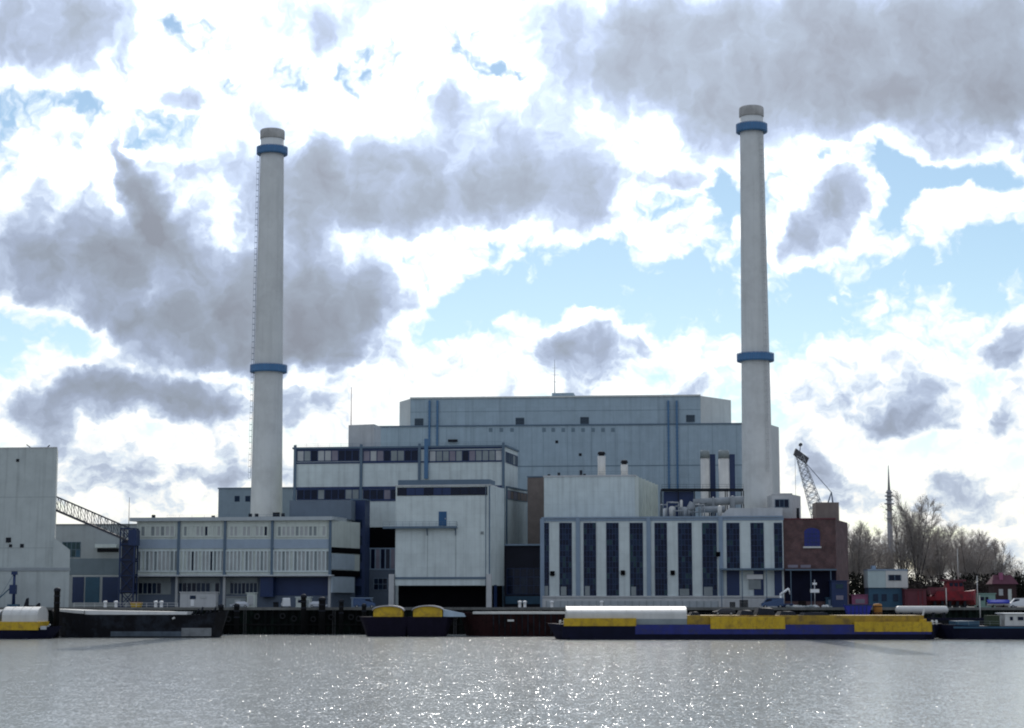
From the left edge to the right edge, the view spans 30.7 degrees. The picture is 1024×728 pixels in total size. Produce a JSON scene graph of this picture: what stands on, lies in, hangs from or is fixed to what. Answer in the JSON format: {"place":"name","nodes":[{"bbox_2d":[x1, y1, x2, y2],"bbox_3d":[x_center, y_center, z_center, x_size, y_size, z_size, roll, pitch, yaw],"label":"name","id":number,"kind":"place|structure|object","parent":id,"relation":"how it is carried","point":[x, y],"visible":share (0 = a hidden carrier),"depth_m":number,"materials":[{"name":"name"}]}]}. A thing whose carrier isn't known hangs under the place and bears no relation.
{"place":"outdoors","nodes":[
{"label":"outdoors","id":0,"kind":"place"},
{"bbox_2d":[179,592,218,606],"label":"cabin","id":1,"kind":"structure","parent":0,"point":[198,599],"depth_m":441.48,"materials":[{"name":"metal"}]},
{"bbox_2d":[0,634,1023,727],"bbox_3d":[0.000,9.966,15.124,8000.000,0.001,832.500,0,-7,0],"label":"water","id":2,"kind":"structure","parent":0,"point":[314,681],"depth_m":180.44,"materials":[{"name":"grey liquid"}]},
{"bbox_2d":[0,606,61,638],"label":"motor barge","id":3,"kind":"object","parent":2,"relation":"on","point":[17,622],"visible":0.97,"depth_m":377.88,"materials":[{"name":"yellow paint"}]},
{"bbox_2d":[53,588,60,637],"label":"mooring pile","id":4,"kind":"object","parent":2,"relation":"in","point":[56,606],"visible":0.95,"depth_m":388.19,"materials":[{"name":"metal"}]},
{"bbox_2d":[51,606,228,637],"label":"deck barge","id":5,"kind":"object","parent":2,"relation":"on","point":[76,623],"visible":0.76,"depth_m":390.36,"materials":[{"name":"metal"}]},
{"bbox_2d":[234,603,239,634],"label":"mooring pile","id":6,"kind":"object","parent":2,"relation":"in","point":[236,617],"visible":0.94,"depth_m":424.60,"materials":[{"name":"wood"}]},
{"bbox_2d":[301,594,306,634],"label":"mooring pile","id":7,"kind":"object","parent":2,"relation":"in","point":[303,613],"visible":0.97,"depth_m":425.24,"materials":[{"name":"wood"}]},
{"bbox_2d":[318,597,325,634],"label":"mooring pile","id":8,"kind":"object","parent":2,"relation":"in","point":[321,610],"visible":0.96,"depth_m":425.06,"materials":[{"name":"metal"}]},
{"bbox_2d":[339,599,343,633],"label":"mooring pile","id":9,"kind":"object","parent":2,"relation":"in","point":[341,606],"visible":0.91,"depth_m":425.24,"materials":[{"name":"wood"}]},
{"bbox_2d":[360,605,406,635],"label":"covered lighter","id":10,"kind":"object","parent":2,"relation":"on","point":[389,620],"visible":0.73,"depth_m":402.25,"materials":[{"name":"yellow paint"}]},
{"bbox_2d":[406,605,465,635],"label":"covered lighter","id":11,"kind":"object","parent":2,"relation":"in","point":[430,620],"visible":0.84,"depth_m":402.31,"materials":[{"name":"yellow paint"}]},
{"bbox_2d":[0,607,1023,633],"bbox_3d":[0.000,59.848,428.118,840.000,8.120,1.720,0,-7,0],"label":"quay wall","id":12,"kind":"structure","parent":2,"relation":"in","point":[269,620],"depth_m":428.13,"materials":[{"name":"concrete"}]},
{"bbox_2d":[459,611,564,635],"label":"open barge","id":13,"kind":"object","parent":2,"relation":"on","point":[505,623],"visible":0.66,"depth_m":404.24},
{"bbox_2d":[548,606,941,639],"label":"cargo barge","id":14,"kind":"object","parent":2,"relation":"on","point":[629,623],"visible":0.95,"depth_m":371.33,"materials":[{"name":"yellow paint"}]},
{"bbox_2d":[924,618,983,637],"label":"work pontoon","id":15,"kind":"object","parent":2,"relation":"on","point":[947,620],"visible":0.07,"depth_m":390.49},
{"bbox_2d":[936,613,1023,638],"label":"push boat","id":16,"kind":"object","parent":2,"relation":"on","point":[1004,626],"visible":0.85,"depth_m":373.92,"materials":[{"name":"teal paint"}]},
{"bbox_2d":[0,0,1023,593],"label":"sky","id":17,"kind":"structure","parent":0,"point":[480,195],"materials":[{"name":"white"}]},
{"bbox_2d":[767,493,800,517],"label":"rooftop structure","id":18,"kind":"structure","parent":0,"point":[789,503],"depth_m":460.15,"materials":[{"name":"concrete"}]},
{"bbox_2d":[848,595,867,603],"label":"shipping container","id":19,"kind":"object","parent":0,"point":[858,599],"visible":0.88,"depth_m":443.52,"materials":[{"name":"metal"}]},
{"bbox_2d":[884,465,893,551],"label":"radio tower","id":20,"kind":"structure","parent":0,"point":[889,496],"depth_m":1246.16,"materials":[{"name":"metal"}]},
{"bbox_2d":[901,589,926,605],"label":"shipping container","id":21,"kind":"object","parent":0,"point":[913,597],"visible":0.71,"depth_m":439.55,"materials":[{"name":"metal"}]},
{"bbox_2d":[895,606,947,617],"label":"long tank","id":22,"kind":"object","parent":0,"point":[934,610],"visible":0.85,"depth_m":394.86,"materials":[{"name":"metal"}]},
{"bbox_2d":[986,600,1009,606],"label":"rowing boat","id":23,"kind":"object","parent":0,"point":[993,603],"visible":0.96,"depth_m":435.79,"materials":[{"name":"paint"}]},
{"label":"ground","id":24,"kind":"structure","parent":0,"visible":0},
{"bbox_2d":[0,571,19,606],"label":"deck derrick","id":25,"kind":"object","parent":24,"relation":"on","point":[12,589],"visible":0.83,"depth_m":432.30,"materials":[{"name":"blue paint"}]},
{"bbox_2d":[0,444,69,606],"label":"silo tower","id":26,"kind":"structure","parent":24,"relation":"on","point":[34,552],"depth_m":442.32,"materials":[{"name":"concrete"}]},
{"bbox_2d":[56,524,138,606],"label":"store hall","id":27,"kind":"structure","parent":24,"relation":"on","point":[94,551],"depth_m":482.21,"materials":[{"name":"metal"}]},
{"bbox_2d":[62,542,80,556],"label":"window","id":28,"kind":"structure","parent":27,"relation":"in","point":[75,547],"depth_m":483.18,"materials":[{"name":"teal glass"}]},
{"bbox_2d":[56,496,139,606],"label":"conveyor bridge","id":29,"kind":"structure","parent":24,"relation":"on","point":[128,562],"depth_m":460.96,"materials":[{"name":"metal"}]},
{"bbox_2d":[72,500,359,606],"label":"office building","id":30,"kind":"structure","parent":24,"relation":"on","point":[309,548],"depth_m":464.86,"materials":[{"name":"pale concrete"},{"name":"navy blue paint"},{"name":"dark glass"}]},
{"bbox_2d":[135,582,170,593],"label":"window","id":31,"kind":"structure","parent":30,"relation":"in","point":[143,587],"depth_m":468.20,"materials":[{"name":"blue glass"}]},
{"bbox_2d":[136,550,176,571],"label":"window","id":32,"kind":"structure","parent":30,"relation":"in","point":[148,560],"depth_m":466.60,"materials":[{"name":"white glass"}]},
{"bbox_2d":[140,525,175,536],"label":"window","id":33,"kind":"structure","parent":30,"relation":"in","point":[145,530],"depth_m":467.51,"materials":[{"name":"white glass"}]},
{"bbox_2d":[178,582,219,593],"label":"window","id":34,"kind":"structure","parent":30,"relation":"in","point":[182,586],"depth_m":466.60,"materials":[{"name":"blue glass"}]},
{"bbox_2d":[179,550,222,571],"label":"window","id":35,"kind":"structure","parent":30,"relation":"in","point":[189,560],"depth_m":465.01,"materials":[{"name":"white glass"}]},
{"bbox_2d":[182,525,221,536],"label":"window","id":36,"kind":"structure","parent":30,"relation":"in","point":[187,530],"depth_m":465.91,"materials":[{"name":"white glass"}]},
{"bbox_2d":[226,582,257,593],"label":"window","id":37,"kind":"structure","parent":30,"relation":"in","point":[231,587],"depth_m":465.01,"materials":[{"name":"blue glass"}]},
{"bbox_2d":[225,550,270,571],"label":"window","id":38,"kind":"structure","parent":30,"relation":"in","point":[236,560],"depth_m":463.31,"materials":[{"name":"white glass"}]},
{"bbox_2d":[229,525,268,536],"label":"window","id":39,"kind":"structure","parent":30,"relation":"in","point":[234,530],"depth_m":464.21,"materials":[{"name":"white glass"}]},
{"bbox_2d":[273,550,328,571],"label":"window","id":40,"kind":"structure","parent":30,"relation":"in","point":[283,560],"depth_m":461.50,"materials":[{"name":"white glass"}]},
{"bbox_2d":[276,525,326,536],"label":"window","id":41,"kind":"structure","parent":30,"relation":"in","point":[281,530],"depth_m":462.40,"materials":[{"name":"white glass"}]},
{"bbox_2d":[225,596,246,606],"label":"storage hut","id":42,"kind":"object","parent":24,"relation":"on","point":[232,600],"visible":0.62,"depth_m":442.44,"materials":[{"name":"metal"}]},
{"bbox_2d":[246,592,256,606],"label":"switch cabinet","id":43,"kind":"object","parent":24,"relation":"on","point":[251,599],"visible":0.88,"depth_m":440.48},
{"bbox_2d":[218,487,292,516],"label":"boiler annex","id":44,"kind":"object","parent":24,"relation":"on","point":[234,502],"visible":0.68,"depth_m":520.42,"materials":[{"name":"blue metal"}]},
{"bbox_2d":[248,127,287,516],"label":"chimney","id":45,"kind":"object","parent":24,"relation":"on","point":[268,369],"visible":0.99,"depth_m":502.10,"materials":[{"name":"concrete"}]},
{"bbox_2d":[350,499,370,596],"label":"stair tower","id":46,"kind":"structure","parent":24,"relation":"on","point":[362,512],"depth_m":477.44,"materials":[{"name":"metal"}]},
{"bbox_2d":[353,598,374,606],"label":"parked van","id":47,"kind":"object","parent":24,"relation":"on","point":[357,602],"visible":0.9,"depth_m":438.56,"materials":[{"name":"blue paint"}]},
{"bbox_2d":[292,387,518,606],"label":"switchgear building","id":48,"kind":"structure","parent":24,"relation":"on","point":[364,464],"depth_m":490.02,"materials":[{"name":"grey metal"}]},
{"bbox_2d":[297,489,358,499],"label":"window","id":49,"kind":"structure","parent":48,"relation":"in","point":[320,494],"depth_m":491.98,"materials":[{"name":"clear glass"}]},
{"bbox_2d":[297,450,359,461],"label":"window","id":50,"kind":"structure","parent":48,"relation":"in","point":[331,455],"depth_m":493.31,"materials":[{"name":"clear glass"}]},
{"bbox_2d":[363,489,395,499],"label":"window","id":51,"kind":"structure","parent":48,"relation":"in","point":[370,494],"depth_m":489.95,"materials":[{"name":"blue glass"}]},
{"bbox_2d":[374,578,387,589],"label":"window","id":52,"kind":"structure","parent":48,"relation":"in","point":[379,583],"depth_m":486.85,"materials":[{"name":"blue glass"}]},
{"bbox_2d":[369,548,394,569],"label":"window","id":53,"kind":"structure","parent":48,"relation":"in","point":[379,558],"depth_m":487.68,"materials":[{"name":"grey glass"}]},
{"bbox_2d":[363,450,417,461],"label":"window","id":54,"kind":"structure","parent":48,"relation":"in","point":[368,455],"depth_m":490.78,"materials":[{"name":"grey glass"}]},
{"bbox_2d":[429,450,501,460],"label":"window","id":55,"kind":"structure","parent":48,"relation":"in","point":[434,455],"depth_m":487.80,"materials":[{"name":"grey glass"}]},
{"bbox_2d":[505,452,517,466],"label":"window","id":56,"kind":"structure","parent":48,"relation":"in","point":[512,459],"depth_m":494.63,"materials":[{"name":"blue glass"}]},
{"bbox_2d":[383,479,503,606],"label":"loading tower","id":57,"kind":"structure","parent":24,"relation":"on","point":[449,543],"depth_m":451.87,"materials":[{"name":"metal"}]},
{"bbox_2d":[397,487,486,495],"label":"window","id":58,"kind":"structure","parent":57,"relation":"in","point":[405,491],"depth_m":453.02,"materials":[{"name":"black glass"}]},
{"bbox_2d":[506,486,526,543],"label":"filter house","id":59,"kind":"structure","parent":24,"relation":"on","point":[516,515],"depth_m":493.83,"materials":[{"name":"grey metal"}]},
{"bbox_2d":[508,490,526,501],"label":"window","id":60,"kind":"structure","parent":59,"relation":"in","point":[513,495],"depth_m":495.30,"materials":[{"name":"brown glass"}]},
{"bbox_2d":[504,544,539,606],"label":"link building","id":61,"kind":"structure","parent":24,"relation":"on","point":[522,572],"depth_m":463.34,"materials":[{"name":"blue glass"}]},
{"bbox_2d":[507,568,539,593],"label":"window","id":62,"kind":"structure","parent":61,"relation":"in","point":[519,580],"depth_m":463.08,"materials":[{"name":"blue glass"}]},
{"bbox_2d":[527,476,543,543],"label":"lift shaft","id":63,"kind":"object","parent":24,"relation":"on","point":[535,499],"visible":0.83,"depth_m":487.83,"materials":[{"name":"brown brick"}]},
{"bbox_2d":[380,359,779,515],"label":"boiler house","id":64,"kind":"structure","parent":24,"relation":"on","point":[659,440],"depth_m":539.18,"materials":[{"name":"blue paint"}]},
{"bbox_2d":[546,601,718,606],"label":"quay fence","id":65,"kind":"object","parent":24,"relation":"on","point":[643,603],"visible":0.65,"depth_m":437.42,"materials":[{"name":"metal"}]},
{"bbox_2d":[540,508,783,606],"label":"turbine hall","id":66,"kind":"structure","parent":24,"relation":"on","point":[726,558],"depth_m":449.78,"materials":[{"name":"white concrete"}]},
{"bbox_2d":[544,523,548,595],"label":"window","id":67,"kind":"structure","parent":66,"relation":"in","point":[546,525],"depth_m":453.46,"materials":[{"name":"blue glass"}]},
{"bbox_2d":[559,523,571,595],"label":"window","id":68,"kind":"structure","parent":66,"relation":"in","point":[565,529],"depth_m":452.79,"materials":[{"name":"blue glass"}]},
{"bbox_2d":[583,523,595,595],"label":"window","id":69,"kind":"structure","parent":66,"relation":"in","point":[589,529],"depth_m":452.02,"materials":[{"name":"blue glass"}]},
{"bbox_2d":[543,451,657,516],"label":"bunker block","id":70,"kind":"structure","parent":66,"relation":"on","point":[603,494],"depth_m":470.15,"materials":[{"name":"metal"}]},
{"bbox_2d":[606,523,618,595],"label":"window","id":71,"kind":"structure","parent":66,"relation":"in","point":[612,529],"depth_m":451.36,"materials":[{"name":"blue glass"}]},
{"bbox_2d":[630,523,642,595],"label":"window","id":72,"kind":"structure","parent":66,"relation":"in","point":[636,529],"depth_m":450.59,"materials":[{"name":"blue glass"}]},
{"bbox_2d":[654,523,667,595],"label":"window","id":73,"kind":"structure","parent":66,"relation":"in","point":[660,529],"depth_m":449.82,"materials":[{"name":"blue glass"}]},
{"bbox_2d":[678,523,692,595],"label":"window","id":74,"kind":"structure","parent":66,"relation":"in","point":[684,529],"depth_m":449.05,"materials":[{"name":"blue glass"}]},
{"bbox_2d":[659,484,743,515],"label":"roof plant","id":75,"kind":"object","parent":66,"relation":"on","point":[680,502],"visible":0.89,"depth_m":459.15,"materials":[{"name":"metal"}]},
{"bbox_2d":[700,450,715,515],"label":"flue stack","id":76,"kind":"object","parent":66,"relation":"on","point":[707,467],"visible":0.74,"depth_m":505.70,"materials":[{"name":"blue paint"}]},
{"bbox_2d":[702,523,717,595],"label":"window","id":77,"kind":"structure","parent":66,"relation":"in","point":[709,530],"depth_m":448.28,"materials":[{"name":"blue glass"}]},
{"bbox_2d":[718,450,735,513],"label":"flue stack","id":78,"kind":"object","parent":66,"relation":"on","point":[726,460],"visible":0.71,"depth_m":501.48,"materials":[{"name":"blue paint"}]},
{"bbox_2d":[726,523,739,567],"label":"window","id":79,"kind":"structure","parent":66,"relation":"in","point":[732,529],"depth_m":447.85,"materials":[{"name":"blue glass"}]},
{"bbox_2d":[727,571,739,594],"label":"door","id":80,"kind":"structure","parent":66,"relation":"in","point":[733,581],"depth_m":446.76,"materials":[{"name":"blue paint"}]},
{"bbox_2d":[750,523,763,567],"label":"window","id":81,"kind":"structure","parent":66,"relation":"in","point":[756,529],"depth_m":447.08,"materials":[{"name":"blue glass"}]},
{"bbox_2d":[754,571,763,594],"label":"door","id":82,"kind":"structure","parent":66,"relation":"in","point":[756,591],"depth_m":445.77,"materials":[{"name":"blue paint"}]},
{"bbox_2d":[774,571,781,594],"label":"door","id":83,"kind":"structure","parent":66,"relation":"in","point":[777,574],"depth_m":445.34,"materials":[{"name":"blue paint"}]},
{"bbox_2d":[774,523,782,567],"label":"window","id":84,"kind":"structure","parent":66,"relation":"in","point":[778,551],"depth_m":446.43,"materials":[{"name":"blue glass"}]},
{"bbox_2d":[736,105,773,507],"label":"chimney","id":85,"kind":"object","parent":24,"relation":"on","point":[755,358],"visible":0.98,"depth_m":477.45,"materials":[{"name":"concrete"}]},
{"bbox_2d":[761,598,783,606],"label":"parked van","id":86,"kind":"object","parent":24,"relation":"on","point":[779,602],"visible":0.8,"depth_m":435.58,"materials":[{"name":"blue paint"}]},
{"bbox_2d":[793,443,832,517],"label":"harbour crane","id":87,"kind":"object","parent":24,"relation":"on","point":[801,456],"visible":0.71,"depth_m":521.92,"materials":[{"name":"metal"}]},
{"bbox_2d":[783,502,848,606],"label":"brick building","id":88,"kind":"structure","parent":24,"relation":"on","point":[815,547],"depth_m":445.98,"materials":[{"name":"brick"}]},
{"bbox_2d":[803,528,820,547],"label":"window","id":89,"kind":"structure","parent":88,"relation":"in","point":[811,535],"depth_m":446.10,"materials":[{"name":"glass"}]},
{"bbox_2d":[829,580,847,606],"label":"site office","id":90,"kind":"structure","parent":24,"relation":"on","point":[838,592],"depth_m":440.75,"materials":[{"name":"blue paint"}]},
{"bbox_2d":[849,571,864,594],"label":"shrub","id":91,"kind":"object","parent":24,"relation":"on","point":[859,587],"visible":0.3,"depth_m":503.58,"materials":[{"name":"green plant"}]},
{"bbox_2d":[843,604,872,614],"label":"rubbish skip","id":92,"kind":"object","parent":24,"relation":"on","point":[857,607],"visible":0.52,"depth_m":392.95,"materials":[{"name":"paint"}]},
{"bbox_2d":[848,520,878,585],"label":"bare tree","id":93,"kind":"object","parent":24,"relation":"on","point":[853,556],"visible":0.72,"depth_m":536.58,"materials":[{"name":"brown plant"}]},
{"bbox_2d":[848,525,896,579],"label":"bare tree","id":94,"kind":"object","parent":24,"relation":"on","point":[867,539],"visible":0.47,"depth_m":556.33,"materials":[{"name":"brown plant"}]},
{"bbox_2d":[863,566,907,606],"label":"site cabin","id":95,"kind":"object","parent":24,"relation":"on","point":[883,587],"visible":0.94,"depth_m":442.63,"materials":[{"name":"metal"}]},
{"bbox_2d":[874,533,899,568],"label":"bare tree","id":96,"kind":"object","parent":24,"relation":"on","point":[878,548],"visible":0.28,"depth_m":581.24,"materials":[{"name":"brown plant"}]},
{"bbox_2d":[876,501,926,572],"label":"bare tree","id":97,"kind":"object","parent":24,"relation":"on","point":[898,562],"visible":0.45,"depth_m":566.42,"materials":[{"name":"brown plant"}]},
{"bbox_2d":[883,490,949,581],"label":"bare tree","id":98,"kind":"object","parent":24,"relation":"on","point":[915,545],"visible":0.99,"depth_m":555.82,"materials":[{"name":"brown plant"}]},
{"bbox_2d":[911,525,956,582],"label":"bare tree","id":99,"kind":"object","parent":24,"relation":"on","point":[938,568],"visible":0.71,"depth_m":566.19,"materials":[{"name":"brown plant"}]},
{"bbox_2d":[916,573,969,605],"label":"shrub","id":100,"kind":"object","parent":24,"relation":"on","point":[934,584],"visible":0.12,"depth_m":513.28,"materials":[{"name":"green plant"}]},
{"bbox_2d":[926,549,975,606],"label":"red workboat","id":101,"kind":"object","parent":24,"relation":"on","point":[957,595],"visible":0.92,"depth_m":441.43,"materials":[{"name":"paint"}]},
{"bbox_2d":[937,571,985,605],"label":"shrub","id":102,"kind":"object","parent":24,"relation":"on","point":[969,577],"visible":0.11,"depth_m":530.23,"materials":[{"name":"green plant"}]},
{"bbox_2d":[938,522,986,578],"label":"bare tree","id":103,"kind":"object","parent":24,"relation":"on","point":[952,531],"visible":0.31,"depth_m":586.17,"materials":[{"name":"brown plant"}]},
{"bbox_2d":[945,526,994,581],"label":"bare tree","id":104,"kind":"object","parent":24,"relation":"on","point":[967,559],"visible":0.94,"depth_m":566.09,"materials":[{"name":"brown plant"}]},
{"bbox_2d":[963,574,991,605],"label":"shrub","id":105,"kind":"object","parent":24,"relation":"on","point":[981,586],"visible":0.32,"depth_m":507.03,"materials":[{"name":"green plant"}]},
{"bbox_2d":[953,530,1001,580],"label":"bare tree","id":106,"kind":"object","parent":24,"relation":"on","point":[985,538],"visible":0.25,"depth_m":594.52,"materials":[{"name":"brown plant"}]},
{"bbox_2d":[974,593,995,606],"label":"garden hut","id":107,"kind":"object","parent":24,"relation":"on","point":[984,597],"visible":0.71,"depth_m":448.43,"materials":[{"name":"green paint"}]},
{"bbox_2d":[987,573,1017,606],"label":"hut","id":108,"kind":"object","parent":24,"relation":"on","point":[1001,586],"visible":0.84,"depth_m":466.71,"materials":[{"name":"red tile"}]},
{"bbox_2d":[984,539,1020,577],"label":"bare tree","id":109,"kind":"object","parent":24,"relation":"on","point":[1001,568],"visible":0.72,"depth_m":581.31,"materials":[{"name":"brown plant"}]},
{"bbox_2d":[1006,571,1023,597],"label":"shrub","id":110,"kind":"object","parent":24,"relation":"on","point":[1019,587],"visible":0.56,"depth_m":519.69,"materials":[{"name":"green plant"}]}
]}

